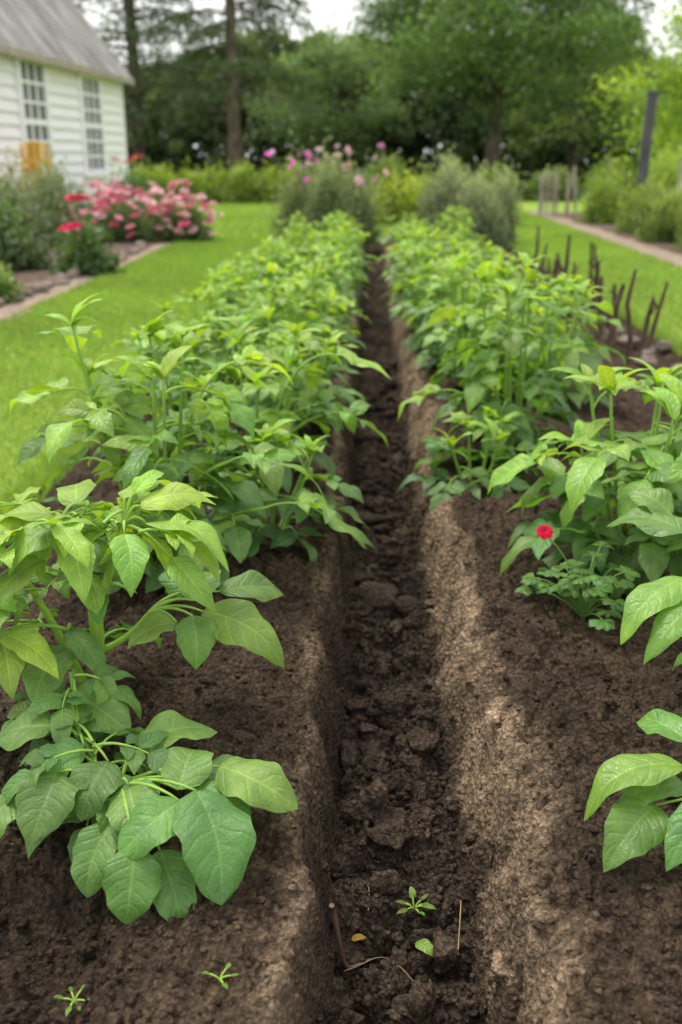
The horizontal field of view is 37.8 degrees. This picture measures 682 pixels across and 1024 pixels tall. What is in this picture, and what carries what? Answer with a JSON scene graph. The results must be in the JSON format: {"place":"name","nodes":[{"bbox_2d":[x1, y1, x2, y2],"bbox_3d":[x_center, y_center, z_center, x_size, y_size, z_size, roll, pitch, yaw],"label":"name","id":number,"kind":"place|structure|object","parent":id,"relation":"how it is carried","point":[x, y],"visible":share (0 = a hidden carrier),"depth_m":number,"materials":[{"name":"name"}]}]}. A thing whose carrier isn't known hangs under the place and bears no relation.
{"place":"outdoors","nodes":[
{"label":"outdoors","id":0,"kind":"place"},
{"bbox_2d":[0,239,165,307],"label":"flower bed soil","id":1,"kind":"structure","parent":0,"point":[30,276],"depth_m":11.01,"materials":[{"name":"brown soil"}]},
{"bbox_2d":[0,265,28,305],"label":"border plant","id":2,"kind":"object","parent":1,"relation":"on","point":[7,286],"visible":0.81,"depth_m":8.66,"materials":[{"name":"green plant"}]},
{"bbox_2d":[0,152,56,256],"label":"garden shrub","id":3,"kind":"object","parent":1,"relation":"on","point":[13,197],"visible":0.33,"depth_m":12.34,"materials":[{"name":"green plant"}]},
{"bbox_2d":[0,197,59,271],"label":"garden shrub","id":4,"kind":"object","parent":1,"relation":"on","point":[19,254],"visible":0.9,"depth_m":11.10,"materials":[{"name":"green plant"}]},
{"bbox_2d":[0,128,84,246],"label":"garden shrub","id":5,"kind":"object","parent":1,"relation":"on","point":[54,220],"visible":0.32,"depth_m":14.03,"materials":[{"name":"green plant"}]},
{"bbox_2d":[23,153,96,231],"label":"garden shrub","id":6,"kind":"object","parent":1,"relation":"on","point":[81,205],"visible":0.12,"depth_m":16.52,"materials":[{"name":"green plant"}]},
{"bbox_2d":[49,194,125,276],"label":"peony plant","id":7,"kind":"object","parent":1,"relation":"on","point":[86,256],"visible":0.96,"depth_m":10.69,"materials":[{"name":"green plant"}]},
{"bbox_2d":[67,179,146,236],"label":"rose bush","id":8,"kind":"object","parent":1,"relation":"on","point":[98,191],"visible":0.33,"depth_m":15.57,"materials":[{"name":"pink plant"}]},
{"bbox_2d":[85,185,165,242],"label":"rose bush","id":9,"kind":"object","parent":1,"relation":"on","point":[129,229],"visible":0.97,"depth_m":14.80,"materials":[{"name":"pink plant"}]},
{"bbox_2d":[131,179,215,238],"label":"rose bush","id":10,"kind":"object","parent":1,"relation":"on","point":[158,190],"visible":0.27,"depth_m":15.41,"materials":[{"name":"pink plant"}]},
{"bbox_2d":[0,240,173,320],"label":"garden path","id":11,"kind":"structure","parent":0,"point":[8,310],"depth_m":9.28,"materials":[{"name":"beige stone"}]},
{"bbox_2d":[0,233,681,1023],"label":"vegetable bed soil","id":12,"kind":"structure","parent":0,"point":[516,935],"depth_m":2.03,"materials":[{"name":"brown soil"}]},
{"bbox_2d":[0,469,283,698],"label":"potato plant","id":13,"kind":"object","parent":12,"relation":"on","point":[34,533],"visible":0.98,"depth_m":1.91,"materials":[{"name":"green plant"}]},
{"bbox_2d":[0,645,297,923],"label":"potato plant","id":14,"kind":"object","parent":12,"relation":"on","point":[136,819],"visible":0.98,"depth_m":1.67,"materials":[{"name":"green plant"}]},
{"bbox_2d":[99,327,266,478],"bbox_3d":[-0.567,-0.388,3.768,0.606,0.659,0.606,15,25,37],"label":"potato plant","id":15,"kind":"object","parent":12,"relation":"on","point":[141,344],"visible":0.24,"depth_m":3.70,"materials":[{"name":"green plant"}]},
{"bbox_2d":[9,293,365,594],"bbox_3d":[-0.446,-0.148,2.684,0.807,0.871,0.813,-13,23,-33],"label":"potato plant","id":16,"kind":"object","parent":12,"relation":"on","point":[139,443],"visible":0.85,"depth_m":2.62,"materials":[{"name":"green plant"}]},
{"bbox_2d":[148,285,253,420],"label":"potato plant","id":17,"kind":"object","parent":12,"relation":"on","point":[221,357],"visible":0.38,"depth_m":4.57,"materials":[{"name":"green plant"}]},
{"bbox_2d":[197,261,271,356],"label":"potato plant","id":18,"kind":"object","parent":12,"relation":"on","point":[227,271],"visible":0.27,"depth_m":5.95,"materials":[{"name":"green plant"}]},
{"bbox_2d":[193,268,291,382],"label":"potato plant","id":19,"kind":"object","parent":12,"relation":"on","point":[216,311],"visible":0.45,"depth_m":5.28,"materials":[{"name":"green plant"}]},
{"bbox_2d":[209,253,289,327],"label":"potato plant","id":20,"kind":"object","parent":12,"relation":"on","point":[260,259],"visible":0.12,"depth_m":6.68,"materials":[{"name":"green plant"}]},
{"bbox_2d":[218,235,312,303],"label":"potato plant","id":21,"kind":"object","parent":12,"relation":"on","point":[288,256],"visible":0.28,"depth_m":7.26,"materials":[{"name":"green plant"}]},
{"bbox_2d":[237,238,304,292],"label":"potato plant","id":22,"kind":"object","parent":12,"relation":"on","point":[281,246],"visible":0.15,"depth_m":7.95,"materials":[{"name":"green plant"}]},
{"bbox_2d":[167,309,391,493],"bbox_3d":[-0.257,-0.316,3.476,0.719,0.756,0.678,-7,21,-20],"label":"potato plant","id":23,"kind":"object","parent":12,"relation":"on","point":[280,384],"visible":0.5,"depth_m":3.42,"materials":[{"name":"green plant"}]},
{"bbox_2d":[211,305,365,439],"bbox_3d":[-0.229,-0.564,4.212,0.670,0.640,0.641,0,20,0],"label":"potato plant","id":24,"kind":"object","parent":12,"relation":"on","point":[300,386],"visible":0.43,"depth_m":4.09,"materials":[{"name":"green plant"}]},
{"bbox_2d":[225,262,351,403],"bbox_3d":[-0.266,-0.842,4.864,0.689,0.746,0.617,-9,22,-24],"label":"potato plant","id":25,"kind":"object","parent":12,"relation":"on","point":[261,299],"visible":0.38,"depth_m":4.78,"materials":[{"name":"green plant"}]},
{"bbox_2d":[207,419,377,562],"bbox_3d":[-0.193,-0.067,3.047,0.544,0.465,0.490,-11,22,-29],"label":"potato plant","id":26,"kind":"object","parent":12,"relation":"on","point":[272,479],"visible":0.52,"depth_m":2.95,"materials":[{"name":"green plant"}]},
{"bbox_2d":[274,228,318,269],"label":"potato plant","id":27,"kind":"object","parent":12,"relation":"on","point":[309,237],"visible":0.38,"depth_m":9.43,"materials":[{"name":"green plant"}]},
{"bbox_2d":[273,215,320,262],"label":"potato plant","id":28,"kind":"object","parent":12,"relation":"on","point":[301,229],"visible":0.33,"depth_m":10.80,"materials":[{"name":"green plant"}]},
{"bbox_2d":[264,129,351,241],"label":"cosmos plant","id":29,"kind":"object","parent":12,"relation":"on","point":[294,192],"visible":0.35,"depth_m":14.44,"materials":[{"name":"green plant"}]},
{"bbox_2d":[269,263,355,347],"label":"potato plant","id":30,"kind":"object","parent":12,"relation":"on","point":[304,287],"visible":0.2,"depth_m":6.18,"materials":[{"name":"green plant"}]},
{"bbox_2d":[280,252,358,331],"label":"potato plant","id":31,"kind":"object","parent":12,"relation":"on","point":[334,266],"visible":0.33,"depth_m":6.75,"materials":[{"name":"green plant"}]},
{"bbox_2d":[275,263,371,368],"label":"potato plant","id":32,"kind":"object","parent":12,"relation":"on","point":[312,274],"visible":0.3,"depth_m":5.47,"materials":[{"name":"green plant"}]},
{"bbox_2d":[293,244,368,315],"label":"potato plant","id":33,"kind":"object","parent":12,"relation":"on","point":[329,247],"visible":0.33,"depth_m":7.45,"materials":[{"name":"green plant"}]},
{"bbox_2d":[288,134,373,249],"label":"cosmos plant","id":34,"kind":"object","parent":12,"relation":"on","point":[334,197],"visible":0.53,"depth_m":13.63,"materials":[{"name":"green plant"}]},
{"bbox_2d":[308,225,363,287],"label":"potato plant","id":35,"kind":"object","parent":12,"relation":"on","point":[341,229],"visible":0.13,"depth_m":8.87,"materials":[{"name":"green plant"}]},
{"bbox_2d":[299,220,378,304],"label":"potato plant","id":36,"kind":"object","parent":12,"relation":"on","point":[334,239],"visible":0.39,"depth_m":8.16,"materials":[{"name":"green plant"}]},
{"bbox_2d":[313,214,366,268],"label":"potato plant","id":37,"kind":"object","parent":12,"relation":"on","point":[332,223],"visible":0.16,"depth_m":10.29,"materials":[{"name":"green plant"}]},
{"bbox_2d":[0,360,681,1023],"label":"soil crumbs","id":38,"kind":"object","parent":12,"relation":"on","point":[374,816],"visible":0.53,"depth_m":2.00,"materials":[{"name":"brown soil"}]},
{"bbox_2d":[320,208,364,268],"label":"potato plant","id":39,"kind":"object","parent":12,"relation":"on","point":[331,215],"visible":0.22,"depth_m":11.00,"materials":[{"name":"green plant"}]},
{"bbox_2d":[296,143,390,247],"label":"cosmos plant","id":40,"kind":"object","parent":12,"relation":"on","point":[367,209],"visible":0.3,"depth_m":14.12,"materials":[{"name":"green plant"}]},
{"bbox_2d":[329,902,370,969],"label":"twig","id":41,"kind":"object","parent":12,"relation":"on","point":[332,908],"visible":0.98,"depth_m":1.66,"materials":[{"name":"brown wood"}]},
{"bbox_2d":[380,212,428,266],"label":"potato plant","id":42,"kind":"object","parent":12,"relation":"on","point":[423,221],"visible":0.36,"depth_m":11.02,"materials":[{"name":"green plant"}]},
{"bbox_2d":[374,224,445,304],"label":"potato plant","id":43,"kind":"object","parent":12,"relation":"on","point":[409,269],"visible":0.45,"depth_m":8.09,"materials":[{"name":"green plant"}]},
{"bbox_2d":[396,886,436,915],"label":"weed seedling","id":44,"kind":"object","parent":12,"relation":"on","point":[412,893],"visible":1,"depth_m":1.85,"materials":[{"name":"green plant"}]},
{"bbox_2d":[385,231,451,293],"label":"potato plant","id":45,"kind":"object","parent":12,"relation":"on","point":[439,251],"visible":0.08,"depth_m":8.86,"materials":[{"name":"green plant"}]},
{"bbox_2d":[389,222,448,276],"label":"potato plant","id":46,"kind":"object","parent":12,"relation":"on","point":[406,233],"visible":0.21,"depth_m":9.60,"materials":[{"name":"green plant"}]},
{"bbox_2d":[389,229,476,328],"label":"potato plant","id":47,"kind":"object","parent":12,"relation":"on","point":[409,254],"visible":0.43,"depth_m":6.72,"materials":[{"name":"green plant"}]},
{"bbox_2d":[398,251,469,314],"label":"potato plant","id":48,"kind":"object","parent":12,"relation":"on","point":[416,270],"visible":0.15,"depth_m":7.34,"materials":[{"name":"green plant"}]},
{"bbox_2d":[389,258,487,352],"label":"potato plant","id":49,"kind":"object","parent":12,"relation":"on","point":[411,341],"visible":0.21,"depth_m":6.03,"materials":[{"name":"green plant"}]},
{"bbox_2d":[413,144,474,239],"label":"sage shrub","id":50,"kind":"object","parent":12,"relation":"on","point":[437,203],"visible":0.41,"depth_m":14.16,"materials":[{"name":"green plant"}]},
{"bbox_2d":[438,205,481,250],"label":"potato plant","id":51,"kind":"object","parent":12,"relation":"on","point":[468,229],"visible":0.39,"depth_m":10.95,"materials":[{"name":"green plant"}]},
{"bbox_2d":[440,227,486,272],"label":"potato plant","id":52,"kind":"object","parent":12,"relation":"on","point":[451,238],"visible":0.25,"depth_m":9.58,"materials":[{"name":"green plant"}]},
{"bbox_2d":[412,247,523,371],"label":"potato plant","id":53,"kind":"object","parent":12,"relation":"on","point":[452,263],"visible":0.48,"depth_m":5.37,"materials":[{"name":"green plant"}]},
{"bbox_2d":[445,240,497,294],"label":"potato plant","id":54,"kind":"object","parent":12,"relation":"on","point":[487,255],"visible":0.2,"depth_m":8.02,"materials":[{"name":"green plant"}]},
{"bbox_2d":[396,406,549,511],"bbox_3d":[0.471,-0.192,3.654,0.553,0.392,0.527,-3,20,-10],"label":"potato plant","id":55,"kind":"object","parent":12,"relation":"on","point":[434,446],"visible":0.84,"depth_m":3.59,"materials":[{"name":"green plant"}]},
{"bbox_2d":[441,165,515,249],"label":"sage shrub","id":56,"kind":"object","parent":12,"relation":"on","point":[482,208],"visible":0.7,"depth_m":13.70,"materials":[{"name":"green plant"}]},
{"bbox_2d":[422,280,542,403],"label":"potato plant","id":57,"kind":"object","parent":12,"relation":"on","point":[450,370],"visible":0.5,"depth_m":4.75,"materials":[{"name":"green plant"}]},
{"bbox_2d":[465,248,516,314],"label":"potato plant","id":58,"kind":"object","parent":12,"relation":"on","point":[500,251],"visible":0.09,"depth_m":7.32,"materials":[{"name":"green plant"}]},
{"bbox_2d":[478,156,525,244],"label":"sage shrub","id":59,"kind":"object","parent":12,"relation":"on","point":[511,199],"visible":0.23,"depth_m":14.26,"materials":[{"name":"green plant"}]},
{"bbox_2d":[398,251,612,465],"bbox_3d":[0.643,-0.581,3.967,0.836,0.867,0.625,1,20,1],"label":"potato plant","id":60,"kind":"object","parent":12,"relation":"on","point":[511,296],"visible":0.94,"depth_m":3.86,"materials":[{"name":"green plant"}]},
{"bbox_2d":[474,249,550,323],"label":"potato plant","id":61,"kind":"object","parent":12,"relation":"on","point":[508,264],"visible":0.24,"depth_m":6.64,"materials":[{"name":"green plant"}]},
{"bbox_2d":[487,267,563,349],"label":"potato plant","id":62,"kind":"object","parent":12,"relation":"on","point":[518,280],"visible":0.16,"depth_m":6.00,"materials":[{"name":"green plant"}]},
{"bbox_2d":[487,281,580,372],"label":"potato plant","id":63,"kind":"object","parent":12,"relation":"on","point":[533,321],"visible":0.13,"depth_m":5.36,"materials":[{"name":"green plant"}]},
{"bbox_2d":[507,273,625,408],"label":"potato plant","id":64,"kind":"object","parent":12,"relation":"on","point":[581,395],"visible":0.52,"depth_m":4.65,"materials":[{"name":"green plant"}]},
{"bbox_2d":[514,524,640,630],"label":"geranium plant","id":65,"kind":"object","parent":12,"relation":"on","point":[572,583],"visible":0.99,"depth_m":2.49,"materials":[{"name":"green plant"}]},
{"bbox_2d":[487,357,681,598],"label":"potato plant","id":66,"kind":"object","parent":12,"relation":"on","point":[639,551],"visible":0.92,"depth_m":2.67,"materials":[{"name":"green plant"}]},
{"bbox_2d":[594,277,604,339],"bbox_3d":[1.807,-1.375,6.941,0.077,0.523,0.059,1,20,1],"label":"wooden stake","id":67,"kind":"object","parent":12,"relation":"on","point":[600,326],"visible":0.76,"depth_m":6.92,"materials":[{"name":"brown wood"}]},
{"bbox_2d":[607,284,625,348],"bbox_3d":[1.809,-1.252,6.581,0.055,0.499,0.133,16,25,38],"label":"wooden stake","id":68,"kind":"object","parent":12,"relation":"on","point":[611,335],"visible":0.84,"depth_m":6.56,"materials":[{"name":"brown wood"}]},
{"bbox_2d":[625,269,636,364],"bbox_3d":[1.778,-1.155,6.141,0.069,0.666,0.051,17,25,39],"label":"wooden stake","id":69,"kind":"object","parent":12,"relation":"on","point":[629,330],"visible":0.84,"depth_m":6.12,"materials":[{"name":"brown wood"}]},
{"bbox_2d":[584,709,681,872],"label":"potato plant","id":70,"kind":"object","parent":12,"relation":"on","point":[638,822],"visible":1,"depth_m":1.62,"materials":[{"name":"green plant"}]},
{"bbox_2d":[607,488,681,667],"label":"potato plant","id":71,"kind":"object","parent":12,"relation":"on","point":[651,514],"visible":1,"depth_m":1.92,"materials":[{"name":"green plant"}]},
{"bbox_2d":[638,298,655,352],"bbox_3d":[2.059,-1.217,6.727,0.118,0.442,0.041,-12,23,-30],"label":"wooden stake","id":72,"kind":"object","parent":12,"relation":"on","point":[643,338],"visible":0.72,"depth_m":6.70,"materials":[{"name":"brown wood"}]},
{"bbox_2d":[645,282,668,349],"bbox_3d":[2.006,-1.183,6.387,0.125,0.575,0.037,9,21,23],"label":"wooden stake","id":73,"kind":"object","parent":12,"relation":"on","point":[654,326],"visible":0.83,"depth_m":6.35,"materials":[{"name":"brown wood"}]},
{"bbox_2d":[0,162,681,533],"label":"lawn ground","id":74,"kind":"structure","parent":0,"point":[529,205],"depth_m":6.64,"materials":[{"name":"green plant"}]},
{"bbox_2d":[19,141,52,194],"bbox_3d":[-5.473,-5.726,17.451,0.660,1.480,0.580,8,21,20],"label":"garden chair","id":75,"kind":"object","parent":74,"relation":"on","point":[29,159],"visible":0.18,"depth_m":17.52,"materials":[{"name":"orange paint"}]},
{"bbox_2d":[0,0,134,215],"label":"white house","id":76,"kind":"structure","parent":74,"relation":"on","point":[64,74],"depth_m":20.11,"materials":[{"name":"paint"}]},
{"bbox_2d":[12,56,55,181],"bbox_3d":[-5.674,-7.253,18.506,0.160,2.250,1.500,2,20,5],"label":"window","id":77,"kind":"structure","parent":76,"relation":"in","point":[30,77],"depth_m":18.37,"materials":[{"name":"white glass"}]},
{"bbox_2d":[75,71,110,176],"bbox_3d":[-5.383,-8.379,21.594,0.160,2.100,1.500,2,20,5],"label":"window","id":78,"kind":"structure","parent":76,"relation":"in","point":[89,88],"depth_m":21.53,"materials":[{"name":"white glass"}]},
{"bbox_2d":[97,155,153,215],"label":"peony plant","id":79,"kind":"object","parent":74,"relation":"on","point":[131,183],"visible":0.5,"depth_m":20.48,"materials":[{"name":"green plant"}]},
{"bbox_2d":[128,155,155,199],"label":"hedge shrub","id":80,"kind":"object","parent":74,"relation":"on","point":[139,171],"visible":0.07,"depth_m":27.06,"materials":[{"name":"green plant"}]},
{"bbox_2d":[137,162,180,203],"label":"hedge shrub","id":81,"kind":"object","parent":74,"relation":"on","point":[161,180],"visible":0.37,"depth_m":27.19,"materials":[{"name":"green plant"}]},
{"bbox_2d":[72,0,246,174],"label":"pine tree","id":82,"kind":"object","parent":74,"relation":"on","point":[131,19],"visible":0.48,"depth_m":36.22,"materials":[{"name":"green plant"}]},
{"bbox_2d":[149,188,222,242],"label":"rose bush","id":83,"kind":"object","parent":74,"relation":"on","point":[184,225],"visible":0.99,"depth_m":14.77,"materials":[{"name":"pink plant"}]},
{"bbox_2d":[168,157,207,202],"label":"hedge shrub","id":84,"kind":"object","parent":74,"relation":"on","point":[182,185],"visible":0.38,"depth_m":27.25,"materials":[{"name":"green plant"}]},
{"bbox_2d":[182,160,230,203],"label":"hedge shrub","id":85,"kind":"object","parent":74,"relation":"on","point":[209,190],"visible":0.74,"depth_m":27.07,"materials":[{"name":"green plant"}]},
{"bbox_2d":[124,0,328,178],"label":"pine tree","id":86,"kind":"object","parent":74,"relation":"on","point":[232,58],"visible":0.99,"depth_m":33.92,"materials":[{"name":"green plant"}]},
{"bbox_2d":[214,158,260,204],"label":"hedge shrub","id":87,"kind":"object","parent":74,"relation":"on","point":[236,189],"visible":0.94,"depth_m":26.89,"materials":[{"name":"green plant"}]},
{"bbox_2d":[241,160,290,203],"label":"hedge shrub","id":88,"kind":"object","parent":74,"relation":"on","point":[260,188],"visible":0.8,"depth_m":27.00,"materials":[{"name":"green plant"}]},
{"bbox_2d":[242,16,424,174],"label":"broadleaf tree","id":89,"kind":"object","parent":74,"relation":"on","point":[334,121],"visible":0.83,"depth_m":47.03,"materials":[{"name":"green plant"}]},
{"bbox_2d":[364,150,414,198],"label":"hedge shrub","id":90,"kind":"object","parent":74,"relation":"on","point":[390,167],"visible":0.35,"depth_m":29.45,"materials":[{"name":"green plant"}]},
{"bbox_2d":[361,156,441,224],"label":"golden shrub","id":91,"kind":"object","parent":74,"relation":"on","point":[400,202],"visible":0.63,"depth_m":18.46,"materials":[{"name":"green plant"}]},
{"bbox_2d":[122,26,681,181],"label":"distant woodland","id":92,"kind":"object","parent":74,"relation":"on","point":[413,141],"visible":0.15,"depth_m":52.09,"materials":[{"name":"green plant"}]},
{"bbox_2d":[307,0,681,177],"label":"broadleaf tree","id":93,"kind":"object","parent":74,"relation":"on","point":[500,50],"visible":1,"depth_m":35.03,"materials":[{"name":"green plant"}]},
{"bbox_2d":[469,160,542,201],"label":"hedge shrub","id":94,"kind":"object","parent":74,"relation":"on","point":[490,174],"visible":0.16,"depth_m":28.79,"materials":[{"name":"green plant"}]},
{"bbox_2d":[523,164,584,201],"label":"hedge shrub","id":95,"kind":"object","parent":74,"relation":"on","point":[562,190],"visible":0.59,"depth_m":28.81,"materials":[{"name":"green plant"}]},
{"bbox_2d":[462,1,671,179],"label":"broadleaf tree","id":96,"kind":"object","parent":74,"relation":"on","point":[568,131],"visible":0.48,"depth_m":45.14,"materials":[{"name":"green plant"}]},
{"bbox_2d":[579,146,637,200],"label":"hedge shrub","id":97,"kind":"object","parent":74,"relation":"on","point":[599,168],"visible":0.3,"depth_m":28.29,"materials":[{"name":"green plant"}]},
{"bbox_2d":[577,0,681,182],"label":"broadleaf tree","id":98,"kind":"object","parent":74,"relation":"on","point":[666,131],"visible":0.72,"depth_m":26.10,"materials":[{"name":"green plant"}]},
{"bbox_2d":[72,0,681,161],"label":"sky","id":99,"kind":"structure","parent":0,"point":[327,7],"materials":[{"name":"white"}]},
{"bbox_2d":[524,210,681,266],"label":"side path","id":100,"kind":"structure","parent":0,"point":[668,255],"depth_m":15.02,"materials":[{"name":"beige gravel"}]},
{"bbox_2d":[548,212,681,254],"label":"border soil","id":101,"kind":"structure","parent":0,"point":[611,228],"depth_m":16.74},
{"bbox_2d":[573,154,639,224],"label":"round shrub","id":102,"kind":"object","parent":101,"relation":"on","point":[601,209],"visible":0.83,"depth_m":18.92,"materials":[{"name":"green plant"}]},
{"bbox_2d":[613,172,666,234],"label":"tall herb","id":103,"kind":"object","parent":101,"relation":"on","point":[639,205],"visible":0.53,"depth_m":16.27,"materials":[{"name":"green plant"}]},
{"bbox_2d":[635,91,660,193],"bbox_3d":[5.889,-6.755,19.300,0.273,2.582,0.220,1,20,1],"label":"gate post","id":104,"kind":"object","parent":101,"relation":"on","point":[647,135],"visible":0.75,"depth_m":19.08,"materials":[{"name":"wood"}]},
{"bbox_2d":[621,134,681,210],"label":"round shrub","id":105,"kind":"object","parent":101,"relation":"on","point":[666,176],"visible":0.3,"depth_m":20.36,"materials":[{"name":"green plant"}]},
{"bbox_2d":[631,176,681,242],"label":"tall herb","id":106,"kind":"object","parent":101,"relation":"on","point":[659,226],"visible":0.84,"depth_m":14.61,"materials":[{"name":"green plant"}]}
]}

